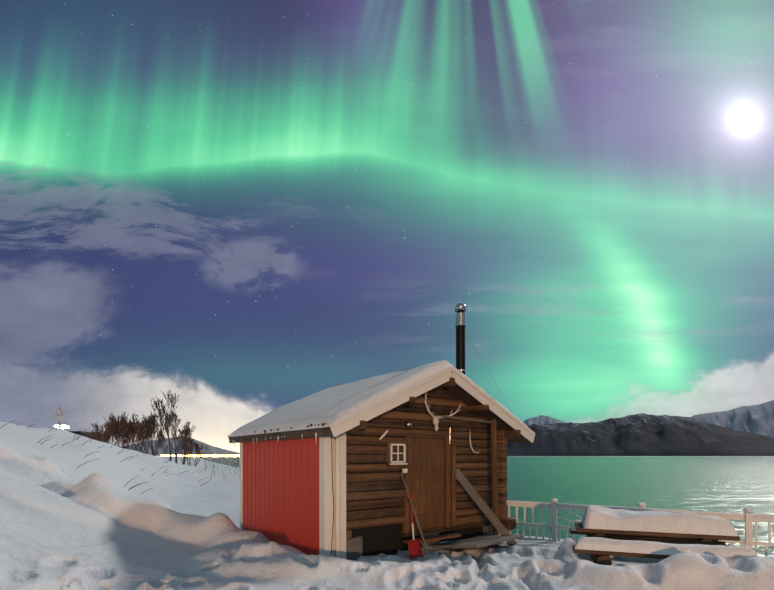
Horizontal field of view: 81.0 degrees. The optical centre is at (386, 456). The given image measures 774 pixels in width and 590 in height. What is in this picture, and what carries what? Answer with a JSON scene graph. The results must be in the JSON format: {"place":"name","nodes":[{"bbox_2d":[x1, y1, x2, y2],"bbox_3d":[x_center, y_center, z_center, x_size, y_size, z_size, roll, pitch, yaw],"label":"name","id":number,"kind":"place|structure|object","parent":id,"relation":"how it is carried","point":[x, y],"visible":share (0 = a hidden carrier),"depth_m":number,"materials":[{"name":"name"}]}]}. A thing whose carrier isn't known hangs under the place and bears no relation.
{"place":"outdoors","nodes":[
{"label":"outdoors","id":0,"kind":"place"},
{"bbox_2d":[120,437,239,455],"bbox_3d":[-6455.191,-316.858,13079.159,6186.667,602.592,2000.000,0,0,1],"label":"mountain","id":1,"kind":"structure","parent":0,"point":[208,450],"depth_m":12789.57,"materials":[{"name":"white snow"}]},
{"bbox_2d":[160,455,239,456],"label":"town lights","id":2,"kind":"object","parent":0,"point":[203,456],"visible":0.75,"depth_m":2409.75},
{"bbox_2d":[0,421,773,589],"bbox_3d":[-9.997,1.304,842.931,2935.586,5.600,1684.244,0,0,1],"label":"snow ground","id":3,"kind":"structure","parent":0,"point":[66,523],"depth_m":6.96,"materials":[{"name":"white snow"}]},
{"bbox_2d":[54,406,62,428],"bbox_3d":[-18.088,-1.986,25.056,0.720,1.658,0.089,0,0,21],"label":"warning sign","id":4,"kind":"object","parent":3,"relation":"on","point":[59,418],"visible":0.85,"depth_m":25.02,"materials":[{"name":"grey metal"}]},
{"bbox_2d":[54,425,68,429],"bbox_3d":[-20.615,-0.686,28.746,0.950,2.626,0.320,0,0,1],"label":"road lamp","id":5,"kind":"object","parent":3,"relation":"on","point":[63,427],"visible":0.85,"depth_m":28.66,"materials":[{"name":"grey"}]},
{"bbox_2d":[69,431,90,436],"bbox_3d":[-38.233,-2.410,56.342,2.200,1.400,4.000,0,0,1],"label":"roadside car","id":6,"kind":"object","parent":3,"relation":"on","point":[81,433],"visible":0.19,"depth_m":55.53,"materials":[{"name":"black"}]},
{"bbox_2d":[84,427,113,443],"bbox_3d":[-26.795,-1.130,42.190,2.240,3.185,2.133,0,0,35],"label":"bare bush","id":7,"kind":"object","parent":3,"relation":"on","point":[102,435],"visible":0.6,"depth_m":41.96,"materials":[{"name":"brown plant"}]},
{"bbox_2d":[88,428,113,442],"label":"bare bush","id":8,"kind":"object","parent":3,"relation":"on","point":[100,433],"visible":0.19,"depth_m":44.24,"materials":[{"name":"brown plant"}]},
{"bbox_2d":[91,414,140,447],"bbox_3d":[-28.275,-1.917,47.005,2.808,5.278,4.451,0,0,36],"label":"bare bush","id":9,"kind":"object","parent":3,"relation":"on","point":[117,429],"visible":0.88,"depth_m":47.04,"materials":[{"name":"brown plant"}]},
{"bbox_2d":[1,420,239,493],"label":"dry stalks","id":10,"kind":"object","parent":3,"relation":"on","point":[119,452],"visible":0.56,"depth_m":21.98,"materials":[{"name":"brown plant"}]},
{"bbox_2d":[103,411,141,448],"bbox_3d":[-28.863,-2.108,49.400,3.049,5.835,3.267,0,0,36],"label":"bare bush","id":11,"kind":"object","parent":3,"relation":"on","point":[116,421],"visible":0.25,"depth_m":49.24,"materials":[{"name":"brown plant"}]},
{"bbox_2d":[126,418,147,451],"bbox_3d":[-29.469,-1.910,53.253,3.660,5.293,3.886,0,0,-41],"label":"bare bush","id":12,"kind":"object","parent":3,"relation":"on","point":[132,443],"visible":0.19,"depth_m":52.61,"materials":[{"name":"brown plant"}]},
{"bbox_2d":[127,415,158,453],"bbox_3d":[-26.518,-1.968,49.641,3.401,5.322,2.134,0,0,-21],"label":"bare bush","id":13,"kind":"object","parent":3,"relation":"on","point":[132,429],"visible":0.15,"depth_m":49.30,"materials":[{"name":"brown plant"}]},
{"bbox_2d":[137,412,157,455],"bbox_3d":[-24.996,-1.990,47.632,1.435,5.848,2.756,0,0,-3],"label":"bare tree","id":14,"kind":"object","parent":3,"relation":"on","point":[152,420],"visible":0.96,"depth_m":47.79,"materials":[{"name":"brown plant"}]},
{"bbox_2d":[134,422,167,455],"bbox_3d":[-24.950,-1.412,47.849,3.295,4.592,2.942,0,0,-22],"label":"bare bush","id":15,"kind":"object","parent":3,"relation":"on","point":[142,437],"visible":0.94,"depth_m":47.48,"materials":[{"name":"brown plant"}]},
{"bbox_2d":[150,390,179,460],"bbox_3d":[-22.412,-2.830,46.190,2.614,7.743,3.374,0,0,1],"label":"bare tree","id":16,"kind":"object","parent":3,"relation":"on","point":[163,409],"visible":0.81,"depth_m":45.96,"materials":[{"name":"brown plant"}]},
{"bbox_2d":[162,409,185,462],"bbox_3d":[-20.762,-1.702,44.438,2.204,5.840,2.739,0,0,-22],"label":"bare tree","id":17,"kind":"object","parent":3,"relation":"on","point":[172,417],"visible":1,"depth_m":43.96,"materials":[{"name":"brown plant"}]},
{"bbox_2d":[176,434,195,465],"bbox_3d":[-25.599,-0.808,57.544,2.411,4.564,3.224,0,0,-25],"label":"bare bush","id":18,"kind":"object","parent":3,"relation":"on","point":[189,441],"visible":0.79,"depth_m":57.37,"materials":[{"name":"brown plant"}]},
{"bbox_2d":[178,422,195,464],"bbox_3d":[-21.976,-1.219,49.799,1.491,5.381,1.755,0,0,8],"label":"bare tree","id":19,"kind":"object","parent":3,"relation":"on","point":[187,430],"visible":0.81,"depth_m":49.77,"materials":[{"name":"brown plant"}]},
{"bbox_2d":[181,441,205,465],"bbox_3d":[-25.962,-0.410,60.118,2.403,3.887,3.399,0,0,33],"label":"bare bush","id":20,"kind":"object","parent":3,"relation":"on","point":[196,446],"visible":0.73,"depth_m":60.42,"materials":[{"name":"brown plant"}]},
{"bbox_2d":[228,301,534,559],"bbox_3d":[-0.019,-0.840,9.750,5.075,5.291,5.355,0,0,-38],"label":"cabin","id":21,"kind":"object","parent":3,"relation":"on","point":[437,448],"visible":0.88,"depth_m":8.31,"materials":[{"name":"brown wood"}]},
{"bbox_2d":[232,423,327,444],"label":"icicles","id":22,"kind":"object","parent":21,"relation":"attached to","point":[322,424],"visible":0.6,"depth_m":8.15,"materials":[{"name":"white"}]},
{"bbox_2d":[229,360,530,436],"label":"roof snow","id":23,"kind":"structure","parent":21,"relation":"on","point":[329,405],"depth_m":8.26,"materials":[{"name":"white snow"}]},
{"bbox_2d":[406,492,423,558],"bbox_3d":[0.455,1.168,7.840,0.268,1.051,0.700,0,0,-10],"label":"snow shovel","id":24,"kind":"object","parent":3,"relation":"on","point":[414,547],"visible":0.96,"depth_m":7.65,"materials":[{"name":"red plastic"}]},
{"bbox_2d":[506,498,773,555],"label":"fence","id":25,"kind":"object","parent":3,"relation":"on","point":[554,505],"visible":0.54,"depth_m":8.66,"materials":[{"name":"white wood"}]},
{"bbox_2d":[570,521,739,564],"bbox_3d":[4.064,1.509,7.054,2.223,0.790,2.080,0,0,21],"label":"picnic table","id":26,"kind":"object","parent":3,"relation":"on","point":[600,557],"visible":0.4,"depth_m":6.61,"materials":[{"name":"brown wood"}]},
{"bbox_2d":[571,506,757,557],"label":"snow","id":27,"kind":"structure","parent":26,"relation":"on","point":[596,517],"depth_m":6.51,"materials":[{"name":"white snow"}]},
{"bbox_2d":[0,0,773,452],"label":"sky","id":28,"kind":"structure","parent":0,"point":[244,211],"materials":[{"name":"green"}]},
{"bbox_2d":[156,456,773,555],"bbox_3d":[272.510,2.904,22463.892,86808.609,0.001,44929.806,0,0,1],"label":"fjord water","id":29,"kind":"structure","parent":0,"point":[734,484],"depth_m":46.96,"materials":[{"name":"green liquid"}]},
{"bbox_2d":[507,415,565,443],"bbox_3d":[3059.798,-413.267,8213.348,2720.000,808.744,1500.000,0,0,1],"label":"mountain peak","id":30,"kind":"structure","parent":0,"point":[543,419],"depth_m":8766.01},
{"bbox_2d":[507,413,773,455],"bbox_3d":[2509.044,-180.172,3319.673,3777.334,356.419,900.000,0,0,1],"label":"mountain","id":31,"kind":"structure","parent":0,"point":[642,434],"depth_m":3166.03,"materials":[{"name":"grey stone"}]},
{"bbox_2d":[692,400,773,437],"bbox_3d":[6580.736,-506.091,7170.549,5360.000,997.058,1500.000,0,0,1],"label":"mountain peak","id":32,"kind":"structure","parent":0,"point":[758,419],"depth_m":7428.05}
]}

